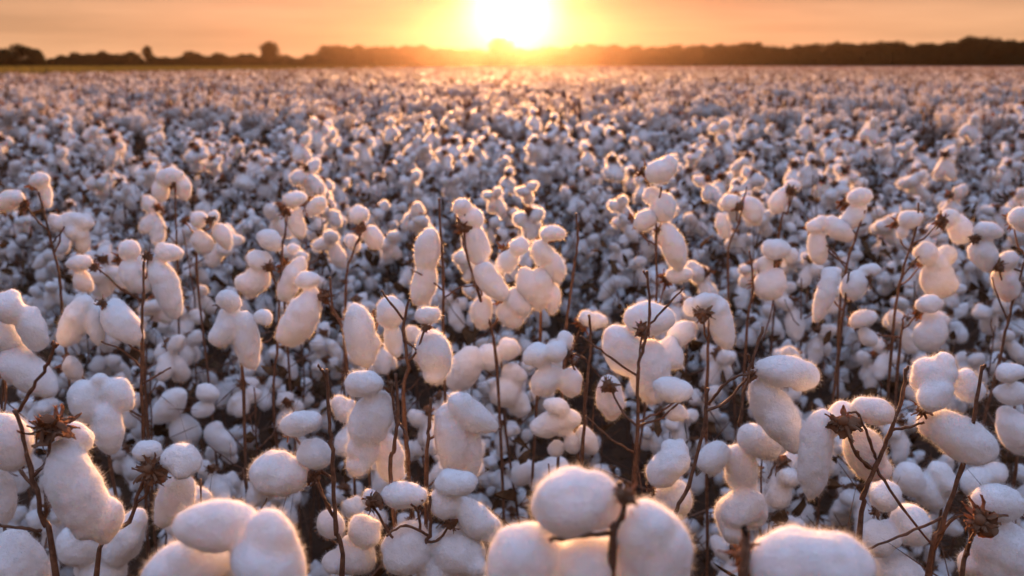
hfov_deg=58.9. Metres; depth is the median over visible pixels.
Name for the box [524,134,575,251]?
cotton plant
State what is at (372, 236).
cotton plant
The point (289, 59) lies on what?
tree
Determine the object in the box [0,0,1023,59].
sky
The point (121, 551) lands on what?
cotton plant
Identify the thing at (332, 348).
cotton plant
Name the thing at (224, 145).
cotton plant
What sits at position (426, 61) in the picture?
tree
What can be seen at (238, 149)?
cotton plant
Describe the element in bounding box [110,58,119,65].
tree
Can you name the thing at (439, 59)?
tree
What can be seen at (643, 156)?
cotton plant
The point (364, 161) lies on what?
cotton plant
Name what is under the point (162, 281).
cotton plant
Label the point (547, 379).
cotton plant
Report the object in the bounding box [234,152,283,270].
cotton plant
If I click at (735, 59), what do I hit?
tree
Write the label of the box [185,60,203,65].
tree
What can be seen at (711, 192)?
cotton plant
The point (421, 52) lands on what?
tree
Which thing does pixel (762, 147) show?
cotton plant
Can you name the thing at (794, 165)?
cotton plant
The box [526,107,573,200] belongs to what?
cotton plant
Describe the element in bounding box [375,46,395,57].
tree
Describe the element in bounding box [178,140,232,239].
cotton plant
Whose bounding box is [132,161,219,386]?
cotton plant
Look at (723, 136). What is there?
cotton plant
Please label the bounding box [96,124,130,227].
cotton plant
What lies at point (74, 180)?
cotton plant
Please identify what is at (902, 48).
tree
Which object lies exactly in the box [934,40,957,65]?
tree
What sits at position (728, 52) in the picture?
tree
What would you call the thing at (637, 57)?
tree
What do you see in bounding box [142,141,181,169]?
cotton plant
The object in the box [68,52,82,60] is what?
tree
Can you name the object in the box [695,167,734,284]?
cotton plant
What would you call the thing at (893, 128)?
cotton plant
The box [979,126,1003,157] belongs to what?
cotton plant
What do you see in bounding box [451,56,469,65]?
tree
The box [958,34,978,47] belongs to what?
tree
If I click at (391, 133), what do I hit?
cotton plant
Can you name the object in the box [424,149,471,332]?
cotton plant
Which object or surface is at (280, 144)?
cotton plant
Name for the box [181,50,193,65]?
tree
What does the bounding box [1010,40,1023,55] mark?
tree
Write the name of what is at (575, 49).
tree
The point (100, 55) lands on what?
tree
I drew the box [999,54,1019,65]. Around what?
tree
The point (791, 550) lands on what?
cotton plant
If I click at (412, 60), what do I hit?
tree
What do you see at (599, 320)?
cotton plant
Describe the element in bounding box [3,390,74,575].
cotton plant
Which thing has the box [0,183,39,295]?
cotton plant
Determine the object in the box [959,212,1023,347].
cotton plant
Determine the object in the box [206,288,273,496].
cotton plant
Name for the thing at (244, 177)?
cotton plant
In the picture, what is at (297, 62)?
tree
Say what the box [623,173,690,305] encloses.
cotton plant
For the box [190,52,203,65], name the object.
tree
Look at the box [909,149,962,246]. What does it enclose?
cotton plant
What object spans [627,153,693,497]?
cotton plant
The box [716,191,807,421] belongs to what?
cotton plant
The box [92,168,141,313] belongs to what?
cotton plant
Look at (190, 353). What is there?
cotton plant
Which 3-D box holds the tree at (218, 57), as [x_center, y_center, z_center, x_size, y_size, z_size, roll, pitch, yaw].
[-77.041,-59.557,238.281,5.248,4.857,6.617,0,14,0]
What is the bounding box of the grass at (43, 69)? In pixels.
[0,65,476,74]
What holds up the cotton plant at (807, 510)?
on the ground at (318, 544)
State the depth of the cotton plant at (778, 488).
1.34 m
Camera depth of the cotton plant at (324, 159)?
5.08 m
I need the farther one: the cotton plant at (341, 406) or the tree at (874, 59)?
the tree at (874, 59)
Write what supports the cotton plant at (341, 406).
on the ground at (318, 544)
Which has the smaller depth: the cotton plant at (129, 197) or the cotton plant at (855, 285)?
the cotton plant at (855, 285)
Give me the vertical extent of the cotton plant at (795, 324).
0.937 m
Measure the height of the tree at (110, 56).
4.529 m
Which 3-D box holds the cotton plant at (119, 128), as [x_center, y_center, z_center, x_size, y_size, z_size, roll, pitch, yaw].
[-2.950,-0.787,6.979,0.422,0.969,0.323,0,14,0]
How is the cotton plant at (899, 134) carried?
on the ground at (318, 544)
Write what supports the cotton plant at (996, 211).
on the ground at (318, 544)
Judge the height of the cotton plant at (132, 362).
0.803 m
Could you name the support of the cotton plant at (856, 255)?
on the ground at (318, 544)
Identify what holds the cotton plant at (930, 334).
on the ground at (318, 544)
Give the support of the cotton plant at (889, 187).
on the ground at (318, 544)
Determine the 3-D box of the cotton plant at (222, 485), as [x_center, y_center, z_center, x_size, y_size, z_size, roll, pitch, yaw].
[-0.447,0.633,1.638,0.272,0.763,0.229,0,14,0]
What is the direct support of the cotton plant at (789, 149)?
on the ground at (318, 544)
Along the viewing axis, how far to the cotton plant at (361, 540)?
1.12 m
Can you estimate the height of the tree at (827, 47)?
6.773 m
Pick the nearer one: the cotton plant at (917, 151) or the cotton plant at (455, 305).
the cotton plant at (455, 305)
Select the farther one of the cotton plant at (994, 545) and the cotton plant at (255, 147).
the cotton plant at (255, 147)
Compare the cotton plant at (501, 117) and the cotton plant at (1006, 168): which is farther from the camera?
the cotton plant at (501, 117)
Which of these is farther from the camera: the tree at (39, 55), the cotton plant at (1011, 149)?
the tree at (39, 55)
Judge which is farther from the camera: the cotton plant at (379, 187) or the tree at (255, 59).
the tree at (255, 59)
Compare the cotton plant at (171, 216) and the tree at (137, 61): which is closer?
the cotton plant at (171, 216)
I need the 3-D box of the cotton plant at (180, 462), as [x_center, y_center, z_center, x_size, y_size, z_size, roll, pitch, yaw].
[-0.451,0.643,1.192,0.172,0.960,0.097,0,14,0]
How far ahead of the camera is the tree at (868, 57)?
205.26 m
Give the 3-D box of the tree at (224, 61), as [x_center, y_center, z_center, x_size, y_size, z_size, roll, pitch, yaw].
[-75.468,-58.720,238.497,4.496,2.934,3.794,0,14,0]
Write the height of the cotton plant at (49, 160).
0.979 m
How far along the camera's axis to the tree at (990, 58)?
202.23 m
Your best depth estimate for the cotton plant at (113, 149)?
4.80 m
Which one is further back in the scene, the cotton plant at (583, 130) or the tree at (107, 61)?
the tree at (107, 61)
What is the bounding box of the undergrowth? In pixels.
[0,104,1023,575]
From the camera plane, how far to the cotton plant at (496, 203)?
3.16 m
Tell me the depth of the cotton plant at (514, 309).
1.63 m
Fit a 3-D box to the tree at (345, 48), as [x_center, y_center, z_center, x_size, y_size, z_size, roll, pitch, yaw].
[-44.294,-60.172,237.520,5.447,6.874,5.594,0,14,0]
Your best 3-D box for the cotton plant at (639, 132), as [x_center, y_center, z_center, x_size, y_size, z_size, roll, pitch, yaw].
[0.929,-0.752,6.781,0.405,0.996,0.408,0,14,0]
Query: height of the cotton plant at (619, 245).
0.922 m
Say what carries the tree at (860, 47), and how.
on the ground at (318, 544)
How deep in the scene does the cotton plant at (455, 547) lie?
1.09 m
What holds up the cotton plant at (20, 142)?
on the ground at (318, 544)
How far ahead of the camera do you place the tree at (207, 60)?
238.14 m
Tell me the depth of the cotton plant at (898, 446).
1.64 m
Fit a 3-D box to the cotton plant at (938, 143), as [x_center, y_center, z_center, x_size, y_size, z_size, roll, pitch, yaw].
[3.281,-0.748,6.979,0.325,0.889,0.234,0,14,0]
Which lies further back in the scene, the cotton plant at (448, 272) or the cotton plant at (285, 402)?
the cotton plant at (448, 272)
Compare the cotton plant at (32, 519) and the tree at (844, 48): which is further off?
the tree at (844, 48)
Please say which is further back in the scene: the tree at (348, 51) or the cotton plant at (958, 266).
the tree at (348, 51)
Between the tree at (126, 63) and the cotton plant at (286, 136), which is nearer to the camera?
the cotton plant at (286, 136)
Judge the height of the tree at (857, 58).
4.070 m
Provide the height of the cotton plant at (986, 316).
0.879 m
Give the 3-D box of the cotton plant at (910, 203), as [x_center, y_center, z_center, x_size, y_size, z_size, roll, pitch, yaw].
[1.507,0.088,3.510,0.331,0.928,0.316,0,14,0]
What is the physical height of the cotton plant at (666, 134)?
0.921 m
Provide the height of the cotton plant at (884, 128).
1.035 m
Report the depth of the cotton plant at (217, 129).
6.48 m
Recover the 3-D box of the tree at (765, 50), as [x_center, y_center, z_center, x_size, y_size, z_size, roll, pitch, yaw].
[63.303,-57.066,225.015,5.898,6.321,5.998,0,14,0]
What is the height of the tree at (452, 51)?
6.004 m
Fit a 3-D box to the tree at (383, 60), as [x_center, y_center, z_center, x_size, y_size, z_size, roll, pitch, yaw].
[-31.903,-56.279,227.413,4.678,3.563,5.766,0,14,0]
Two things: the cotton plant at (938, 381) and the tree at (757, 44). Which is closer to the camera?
the cotton plant at (938, 381)
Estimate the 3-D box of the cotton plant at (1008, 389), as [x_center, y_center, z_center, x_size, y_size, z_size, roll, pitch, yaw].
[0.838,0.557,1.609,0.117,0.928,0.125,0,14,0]
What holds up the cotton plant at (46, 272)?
on the ground at (318, 544)
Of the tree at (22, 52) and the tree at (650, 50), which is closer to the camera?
the tree at (22, 52)
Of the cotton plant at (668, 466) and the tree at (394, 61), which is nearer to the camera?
the cotton plant at (668, 466)
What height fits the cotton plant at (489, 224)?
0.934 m
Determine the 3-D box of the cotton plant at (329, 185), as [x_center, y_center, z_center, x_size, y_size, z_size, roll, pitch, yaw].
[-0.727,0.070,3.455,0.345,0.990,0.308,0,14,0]
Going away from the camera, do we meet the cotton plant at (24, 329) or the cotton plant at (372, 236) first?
the cotton plant at (24, 329)
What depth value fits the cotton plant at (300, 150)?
4.43 m
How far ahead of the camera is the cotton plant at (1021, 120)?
6.96 m
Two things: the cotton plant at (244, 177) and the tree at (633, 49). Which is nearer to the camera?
the cotton plant at (244, 177)
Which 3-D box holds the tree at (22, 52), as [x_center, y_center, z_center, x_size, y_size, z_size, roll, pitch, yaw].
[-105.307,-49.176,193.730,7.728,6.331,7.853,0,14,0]
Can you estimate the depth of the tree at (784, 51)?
224.74 m
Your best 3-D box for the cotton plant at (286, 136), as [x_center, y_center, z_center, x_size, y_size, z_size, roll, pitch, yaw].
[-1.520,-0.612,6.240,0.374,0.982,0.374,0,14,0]
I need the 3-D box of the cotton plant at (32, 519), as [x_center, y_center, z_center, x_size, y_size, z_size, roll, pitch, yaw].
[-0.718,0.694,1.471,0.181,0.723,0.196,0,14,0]
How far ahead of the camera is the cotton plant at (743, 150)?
5.64 m
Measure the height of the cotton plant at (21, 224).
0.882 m
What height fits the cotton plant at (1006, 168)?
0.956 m
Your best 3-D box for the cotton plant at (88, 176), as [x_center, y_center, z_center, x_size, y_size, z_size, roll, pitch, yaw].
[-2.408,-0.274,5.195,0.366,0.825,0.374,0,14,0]
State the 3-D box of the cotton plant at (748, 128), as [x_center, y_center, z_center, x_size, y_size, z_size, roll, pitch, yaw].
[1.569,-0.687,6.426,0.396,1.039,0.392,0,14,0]
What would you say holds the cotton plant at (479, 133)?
on the ground at (318, 544)
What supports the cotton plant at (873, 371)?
on the ground at (318, 544)
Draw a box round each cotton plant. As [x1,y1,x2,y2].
[0,132,39,260]
[0,172,94,416]
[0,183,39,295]
[0,211,59,359]
[0,214,18,290]
[0,214,21,293]
[0,230,12,386]
[0,289,61,531]
[0,340,127,575]
[0,396,59,538]
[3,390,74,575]
[4,118,57,184]
[6,160,69,274]
[8,125,54,235]
[10,140,35,183]
[13,146,69,307]
[24,501,64,575]
[26,221,115,417]
[34,209,108,397]
[37,174,92,270]
[37,291,154,508]
[42,119,77,209]
[48,138,83,234]
[50,114,91,202]
[54,261,170,562]
[54,506,148,575]
[63,199,152,352]
[63,240,183,552]
[64,372,136,575]
[67,169,120,257]
[74,121,104,206]
[80,239,182,507]
[82,120,132,230]
[82,198,129,306]
[85,172,174,404]
[86,243,222,551]
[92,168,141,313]
[93,134,143,305]
[93,437,204,575]
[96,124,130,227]
[96,126,141,239]
[108,123,143,231]
[108,334,190,570]
[124,189,189,285]
[125,243,177,442]
[130,152,173,228]
[130,195,267,453]
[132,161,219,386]
[139,490,309,575]
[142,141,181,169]
[143,124,172,153]
[144,131,183,213]
[144,155,190,293]
[149,383,237,475]
[150,167,191,387]
[156,473,233,575]
[167,217,252,471]
[168,131,219,236]
[169,124,197,175]
[174,120,199,172]
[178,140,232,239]
[181,210,233,473]
[183,144,249,290]
[186,137,231,238]
[191,122,232,189]
[193,188,274,417]
[198,459,313,575]
[205,112,247,203]
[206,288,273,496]
[209,375,328,575]
[211,136,263,272]
[215,129,252,191]
[225,163,275,294]
[233,228,307,449]
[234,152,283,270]
[244,364,344,575]
[245,150,284,255]
[246,142,278,186]
[247,217,315,375]
[250,300,367,571]
[253,133,312,298]
[262,201,376,540]
[263,158,356,439]
[266,121,286,150]
[267,150,294,193]
[273,270,359,575]
[274,176,360,399]
[276,127,294,154]
[277,135,299,190]
[278,189,328,546]
[284,117,356,255]
[288,161,326,258]
[296,148,336,253]
[306,176,363,337]
[310,115,353,206]
[314,506,382,575]
[322,128,356,232]
[324,130,351,153]
[325,324,453,575]
[328,392,486,575]
[329,202,381,339]
[335,135,379,292]
[338,295,408,547]
[342,121,373,182]
[342,368,410,528]
[343,205,383,534]
[351,152,395,256]
[352,124,384,202]
[352,161,410,339]
[358,200,442,408]
[360,116,407,273]
[360,465,502,575]
[371,405,472,575]
[379,200,458,483]
[381,168,446,331]
[381,290,455,519]
[385,149,413,298]
[387,121,416,192]
[393,210,457,392]
[397,136,457,283]
[407,118,441,210]
[409,198,474,402]
[412,122,461,283]
[417,150,438,191]
[418,249,507,511]
[422,118,453,167]
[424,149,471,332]
[424,389,499,528]
[428,148,479,345]
[438,134,490,282]
[441,116,466,236]
[445,216,525,470]
[446,335,531,523]
[450,133,499,235]
[451,198,531,527]
[462,142,516,275]
[465,206,565,453]
[467,165,518,322]
[468,127,490,184]
[469,122,490,141]
[470,136,512,249]
[478,337,568,573]
[481,457,696,575]
[482,180,544,425]
[482,208,536,374]
[495,112,529,204]
[495,185,546,267]
[495,224,565,521]
[496,136,521,207]
[509,144,560,268]
[510,456,568,493]
[521,314,592,467]
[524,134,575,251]
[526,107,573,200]
[527,112,567,233]
[529,395,599,465]
[534,126,577,267]
[548,464,609,536]
[549,136,596,272]
[555,138,591,264]
[556,213,607,469]
[557,187,625,404]
[558,166,624,369]
[574,121,612,224]
[574,141,633,287]
[574,153,648,316]
[575,120,589,151]
[580,270,694,496]
[584,254,684,498]
[587,195,690,479]
[591,115,618,153]
[591,126,626,233]
[592,205,662,440]
[593,259,737,549]
[594,153,612,223]
[612,121,663,204]
[612,136,652,248]
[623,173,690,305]
[625,130,631,198]
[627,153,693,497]
[627,383,723,574]
[632,144,656,210]
[637,157,698,293]
[637,172,681,258]
[643,437,693,521]
[648,144,681,161]
[655,130,671,156]
[657,148,712,288]
[666,292,735,575]
[668,115,707,148]
[673,326,822,515]
[674,135,698,200]
[676,138,707,245]
[682,166,766,434]
[693,117,745,269]
[694,134,719,266]
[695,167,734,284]
[696,170,767,375]
[696,420,782,575]
[708,403,806,575]
[710,345,814,571]
[711,154,768,324]
[714,149,754,221]
[714,246,818,485]
[715,119,757,211]
[715,187,764,443]
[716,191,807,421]
[717,519,884,575]
[718,121,742,162]
[724,150,776,284]
[740,237,798,426]
[747,138,776,220]
[758,132,782,179]
[761,157,831,341]
[762,240,875,401]
[765,122,789,218]
[766,252,843,526]
[767,179,801,355]
[769,150,806,259]
[775,152,850,395]
[776,138,794,224]
[782,138,842,310]
[786,113,837,244]
[787,130,824,236]
[790,150,850,289]
[792,366,930,543]
[795,164,893,320]
[802,186,874,529]
[807,400,955,575]
[808,309,922,558]
[811,262,883,528]
[821,202,896,401]
[824,183,968,445]
[831,134,876,264]
[838,118,855,197]
[839,115,880,243]
[846,293,950,515]
[852,182,909,339]
[854,145,967,312]
[854,480,933,575]
[855,115,889,184]
[861,201,977,435]
[863,194,934,403]
[866,140,898,190]
[867,138,917,263]
[867,351,1001,575]
[875,120,916,197]
[876,142,906,203]
[877,259,967,498]
[881,144,929,207]
[883,161,965,310]
[884,203,973,452]
[892,459,1009,575]
[894,124,922,170]
[907,298,1023,528]
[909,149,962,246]
[922,463,1023,575]
[927,114,980,184]
[934,134,957,149]
[945,177,981,345]
[949,204,1023,558]
[952,480,1023,575]
[954,128,982,173]
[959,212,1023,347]
[960,227,1023,484]
[966,143,996,206]
[968,158,1023,293]
[974,187,1023,437]
[976,131,1023,220]
[978,180,1015,293]
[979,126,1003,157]
[989,363,1023,488]
[990,144,1002,170]
[992,132,1005,165]
[994,99,1023,157]
[994,130,1023,246]
[1016,115,1023,131]
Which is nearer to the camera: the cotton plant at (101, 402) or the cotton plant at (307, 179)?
the cotton plant at (101, 402)
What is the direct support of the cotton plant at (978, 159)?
on the ground at (318, 544)
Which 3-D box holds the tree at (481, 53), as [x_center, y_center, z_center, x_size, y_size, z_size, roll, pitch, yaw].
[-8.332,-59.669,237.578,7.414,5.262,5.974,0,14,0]
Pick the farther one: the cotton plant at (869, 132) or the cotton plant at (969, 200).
the cotton plant at (869, 132)
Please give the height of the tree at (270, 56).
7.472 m
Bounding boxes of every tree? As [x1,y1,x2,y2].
[0,43,38,66]
[0,47,22,66]
[23,48,45,65]
[44,58,63,65]
[55,54,67,59]
[56,59,75,66]
[67,60,84,65]
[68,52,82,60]
[76,60,93,65]
[80,53,96,60]
[83,59,106,65]
[96,50,110,65]
[101,53,115,64]
[101,59,110,65]
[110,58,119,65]
[112,54,133,64]
[116,61,135,66]
[122,51,134,54]
[127,58,147,66]
[130,53,145,60]
[140,45,152,65]
[141,58,171,65]
[157,59,182,65]
[167,57,182,65]
[174,59,187,65]
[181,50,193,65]
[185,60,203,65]
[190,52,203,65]
[200,55,213,65]
[209,52,227,65]
[218,59,229,65]
[226,55,245,65]
[230,58,254,65]
[237,53,252,58]
[247,56,263,65]
[257,41,281,64]
[266,59,286,66]
[278,54,296,65]
[290,59,303,65]
[302,54,314,65]
[304,54,318,65]
[313,44,330,64]
[314,58,328,66]
[325,58,342,66]
[327,44,345,58]
[333,56,351,66]
[340,45,350,56]
[345,47,353,55]
[348,54,361,65]
[349,44,366,62]
[358,55,375,65]
[366,46,385,56]
[368,55,381,65]
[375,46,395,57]
[375,56,392,65]
[381,57,408,65]
[389,45,397,56]
[395,44,412,56]
[397,55,412,65]
[404,47,415,57]
[406,57,423,65]
[411,44,430,58]
[412,58,440,66]
[428,48,438,55]
[432,55,451,65]
[436,47,446,56]
[438,47,462,56]
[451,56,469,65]
[463,48,482,56]
[469,55,485,65]
[474,50,490,57]
[481,55,500,65]
[484,37,519,65]
[492,55,506,65]
[499,55,524,65]
[506,47,525,57]
[518,49,531,58]
[525,48,541,57]
[533,55,551,65]
[538,46,546,55]
[539,54,567,65]
[542,46,558,58]
[555,47,566,57]
[558,56,572,65]
[562,45,569,56]
[565,44,582,58]
[570,54,582,65]
[576,58,592,65]
[582,43,597,58]
[584,55,610,65]
[591,54,620,65]
[593,45,614,58]
[608,43,622,56]
[613,46,627,55]
[614,55,642,65]
[624,44,643,56]
[629,54,641,65]
[635,54,654,65]
[642,46,661,65]
[652,57,678,65]
[655,46,680,65]
[669,43,684,55]
[671,55,680,63]
[678,45,693,65]
[678,54,697,65]
[688,44,704,64]
[688,55,708,65]
[700,55,719,65]
[702,47,715,55]
[704,43,730,57]
[707,57,732,65]
[718,45,733,57]
[727,55,741,65]
[729,42,754,57]
[738,55,758,65]
[743,42,756,56]
[753,57,764,65]
[754,41,762,56]
[756,45,776,62]
[761,56,786,65]
[767,45,783,57]
[777,45,789,57]
[782,55,800,65]
[784,57,811,65]
[786,47,793,57]
[791,43,805,56]
[803,43,815,53]
[804,42,822,53]
[805,53,828,65]
[812,43,837,57]
[825,57,843,65]
[827,39,840,55]
[829,42,856,65]
[835,55,852,65]
[844,54,860,65]
[849,53,867,65]
[851,43,859,52]
[853,41,868,53]
[859,43,884,55]
[865,55,873,65]
[867,53,884,65]
[872,40,890,56]
[872,55,896,65]
[884,41,894,52]
[887,40,902,52]
[887,42,914,56]
[891,54,913,65]
[910,45,931,54]
[910,56,932,65]
[913,42,937,55]
[923,53,940,65]
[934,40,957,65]
[936,57,959,65]
[939,41,963,55]
[952,39,973,53]
[954,52,966,65]
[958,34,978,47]
[961,53,987,65]
[966,37,981,53]
[973,36,992,55]
[977,54,994,65]
[979,37,1009,65]
[989,54,1004,65]
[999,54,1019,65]
[1001,38,1020,55]
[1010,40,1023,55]
[1014,55,1023,65]
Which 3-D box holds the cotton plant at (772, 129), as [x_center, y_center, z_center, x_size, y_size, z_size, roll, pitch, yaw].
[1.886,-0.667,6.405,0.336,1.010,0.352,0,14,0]
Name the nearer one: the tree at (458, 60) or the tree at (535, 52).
the tree at (458, 60)
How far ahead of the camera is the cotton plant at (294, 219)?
1.96 m
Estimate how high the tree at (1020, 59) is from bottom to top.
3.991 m
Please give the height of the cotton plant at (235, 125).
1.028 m
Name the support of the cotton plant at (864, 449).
on the ground at (318, 544)
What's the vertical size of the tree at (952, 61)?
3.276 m
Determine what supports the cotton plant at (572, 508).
on the ground at (318, 544)
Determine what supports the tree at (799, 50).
on the ground at (318, 544)
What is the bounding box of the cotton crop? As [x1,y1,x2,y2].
[0,65,1023,181]
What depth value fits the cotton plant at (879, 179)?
6.91 m
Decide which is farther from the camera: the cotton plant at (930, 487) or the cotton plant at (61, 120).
the cotton plant at (61, 120)
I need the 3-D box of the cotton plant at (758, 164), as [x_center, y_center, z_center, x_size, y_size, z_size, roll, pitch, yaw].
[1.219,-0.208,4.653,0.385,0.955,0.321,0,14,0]
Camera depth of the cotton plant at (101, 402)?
1.36 m
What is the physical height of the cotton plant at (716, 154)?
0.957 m
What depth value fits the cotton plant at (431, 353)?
1.24 m
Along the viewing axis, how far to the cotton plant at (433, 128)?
5.48 m
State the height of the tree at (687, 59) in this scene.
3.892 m
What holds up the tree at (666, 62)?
on the ground at (318, 544)
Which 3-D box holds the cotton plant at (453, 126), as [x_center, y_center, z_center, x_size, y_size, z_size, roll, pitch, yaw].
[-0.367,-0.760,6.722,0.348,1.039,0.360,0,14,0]
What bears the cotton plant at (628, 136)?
on the ground at (318, 544)
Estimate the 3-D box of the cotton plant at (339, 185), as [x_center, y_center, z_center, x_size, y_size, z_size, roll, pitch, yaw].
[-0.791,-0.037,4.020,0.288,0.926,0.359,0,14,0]
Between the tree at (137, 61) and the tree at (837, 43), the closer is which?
the tree at (837, 43)
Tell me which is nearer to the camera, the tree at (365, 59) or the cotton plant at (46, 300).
the cotton plant at (46, 300)
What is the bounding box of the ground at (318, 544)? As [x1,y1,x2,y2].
[0,122,1023,575]
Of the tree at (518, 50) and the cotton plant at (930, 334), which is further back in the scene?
the tree at (518, 50)
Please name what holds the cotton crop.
on the ground at (318, 544)
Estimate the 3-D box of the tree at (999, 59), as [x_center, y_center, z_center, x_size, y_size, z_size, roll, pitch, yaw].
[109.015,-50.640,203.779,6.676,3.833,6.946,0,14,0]
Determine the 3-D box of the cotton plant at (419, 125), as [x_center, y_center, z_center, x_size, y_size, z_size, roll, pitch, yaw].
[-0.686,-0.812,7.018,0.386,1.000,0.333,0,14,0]
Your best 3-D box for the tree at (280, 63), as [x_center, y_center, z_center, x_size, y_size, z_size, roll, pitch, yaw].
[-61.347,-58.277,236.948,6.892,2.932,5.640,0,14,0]
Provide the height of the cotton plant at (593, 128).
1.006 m
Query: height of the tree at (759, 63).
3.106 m
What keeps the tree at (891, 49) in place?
on the ground at (318, 544)
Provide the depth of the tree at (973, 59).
198.44 m
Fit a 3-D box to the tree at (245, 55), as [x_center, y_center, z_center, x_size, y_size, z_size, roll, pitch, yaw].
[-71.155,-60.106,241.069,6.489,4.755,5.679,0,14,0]
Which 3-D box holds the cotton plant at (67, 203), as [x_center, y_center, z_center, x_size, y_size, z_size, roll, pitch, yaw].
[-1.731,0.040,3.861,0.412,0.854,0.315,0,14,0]
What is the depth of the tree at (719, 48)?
221.31 m
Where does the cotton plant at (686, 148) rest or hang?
on the ground at (318, 544)
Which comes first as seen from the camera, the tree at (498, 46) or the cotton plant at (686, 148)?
the cotton plant at (686, 148)
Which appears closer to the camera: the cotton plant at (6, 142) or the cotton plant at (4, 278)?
the cotton plant at (4, 278)
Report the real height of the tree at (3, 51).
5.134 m
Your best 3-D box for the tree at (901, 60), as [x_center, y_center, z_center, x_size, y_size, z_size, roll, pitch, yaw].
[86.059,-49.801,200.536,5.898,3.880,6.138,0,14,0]
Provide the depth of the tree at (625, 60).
225.65 m
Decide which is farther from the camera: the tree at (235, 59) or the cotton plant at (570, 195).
the tree at (235, 59)
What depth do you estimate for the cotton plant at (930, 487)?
1.51 m
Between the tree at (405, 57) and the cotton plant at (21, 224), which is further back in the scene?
the tree at (405, 57)
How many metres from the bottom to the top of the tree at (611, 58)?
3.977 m
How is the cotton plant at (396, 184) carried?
on the ground at (318, 544)
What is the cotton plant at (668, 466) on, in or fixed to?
on the ground at (318, 544)
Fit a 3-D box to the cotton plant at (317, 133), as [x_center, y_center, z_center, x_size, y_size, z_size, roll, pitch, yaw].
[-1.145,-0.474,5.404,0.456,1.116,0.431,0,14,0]
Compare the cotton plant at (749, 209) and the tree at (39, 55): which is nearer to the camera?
the cotton plant at (749, 209)
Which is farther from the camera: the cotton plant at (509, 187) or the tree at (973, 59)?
the tree at (973, 59)
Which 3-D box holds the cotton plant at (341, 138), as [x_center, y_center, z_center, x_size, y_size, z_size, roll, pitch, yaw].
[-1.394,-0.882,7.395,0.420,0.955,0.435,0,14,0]
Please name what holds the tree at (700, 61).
on the ground at (318, 544)
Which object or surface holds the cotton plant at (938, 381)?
on the ground at (318, 544)
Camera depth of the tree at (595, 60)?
224.21 m
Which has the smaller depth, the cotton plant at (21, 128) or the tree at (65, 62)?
the cotton plant at (21, 128)
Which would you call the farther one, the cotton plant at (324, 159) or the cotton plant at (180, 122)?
the cotton plant at (180, 122)
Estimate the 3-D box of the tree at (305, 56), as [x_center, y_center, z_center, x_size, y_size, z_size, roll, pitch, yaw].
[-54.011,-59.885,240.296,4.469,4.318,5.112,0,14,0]
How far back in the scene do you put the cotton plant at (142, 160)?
5.18 m
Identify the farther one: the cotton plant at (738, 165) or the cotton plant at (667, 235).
the cotton plant at (738, 165)
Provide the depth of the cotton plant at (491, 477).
2.04 m
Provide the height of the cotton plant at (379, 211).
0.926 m
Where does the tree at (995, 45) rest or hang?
on the ground at (318, 544)
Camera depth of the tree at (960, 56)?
203.54 m
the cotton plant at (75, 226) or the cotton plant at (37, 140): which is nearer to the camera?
the cotton plant at (75, 226)
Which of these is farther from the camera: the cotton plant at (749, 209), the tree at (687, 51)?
the tree at (687, 51)
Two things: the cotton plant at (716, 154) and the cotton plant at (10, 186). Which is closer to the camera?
the cotton plant at (10, 186)
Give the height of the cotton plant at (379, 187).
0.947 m
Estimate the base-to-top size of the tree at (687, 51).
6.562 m
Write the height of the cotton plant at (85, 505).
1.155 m
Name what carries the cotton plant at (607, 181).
on the ground at (318, 544)
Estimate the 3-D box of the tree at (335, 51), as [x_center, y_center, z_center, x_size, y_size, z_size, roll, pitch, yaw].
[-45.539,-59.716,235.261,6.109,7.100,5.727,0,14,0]
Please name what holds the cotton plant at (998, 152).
on the ground at (318, 544)
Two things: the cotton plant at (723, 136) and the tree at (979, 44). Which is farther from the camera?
the tree at (979, 44)
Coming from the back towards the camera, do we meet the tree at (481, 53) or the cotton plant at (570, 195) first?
the tree at (481, 53)
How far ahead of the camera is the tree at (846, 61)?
201.04 m
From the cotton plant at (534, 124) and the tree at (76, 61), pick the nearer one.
the cotton plant at (534, 124)
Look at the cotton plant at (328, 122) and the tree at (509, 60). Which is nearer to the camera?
the cotton plant at (328, 122)
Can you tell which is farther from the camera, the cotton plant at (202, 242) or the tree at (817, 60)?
the tree at (817, 60)
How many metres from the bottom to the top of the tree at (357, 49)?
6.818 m
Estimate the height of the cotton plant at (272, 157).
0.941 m
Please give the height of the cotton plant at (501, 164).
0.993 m
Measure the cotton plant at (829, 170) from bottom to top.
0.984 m
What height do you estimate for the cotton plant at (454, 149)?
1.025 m
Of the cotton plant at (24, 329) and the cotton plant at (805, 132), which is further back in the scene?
the cotton plant at (805, 132)
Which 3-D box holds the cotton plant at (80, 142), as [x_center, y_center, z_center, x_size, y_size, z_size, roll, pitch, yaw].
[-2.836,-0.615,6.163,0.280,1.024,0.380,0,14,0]
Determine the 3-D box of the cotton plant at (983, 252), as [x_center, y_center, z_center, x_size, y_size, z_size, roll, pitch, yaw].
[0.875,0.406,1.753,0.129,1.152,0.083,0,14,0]
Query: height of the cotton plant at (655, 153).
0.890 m
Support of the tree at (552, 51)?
on the ground at (318, 544)
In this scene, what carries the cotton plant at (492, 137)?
on the ground at (318, 544)
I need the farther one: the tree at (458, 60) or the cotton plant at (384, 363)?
the tree at (458, 60)
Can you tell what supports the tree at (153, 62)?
on the ground at (318, 544)
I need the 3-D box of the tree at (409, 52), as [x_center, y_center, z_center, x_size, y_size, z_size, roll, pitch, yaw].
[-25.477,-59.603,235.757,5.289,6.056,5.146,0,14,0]
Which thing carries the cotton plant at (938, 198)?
on the ground at (318, 544)

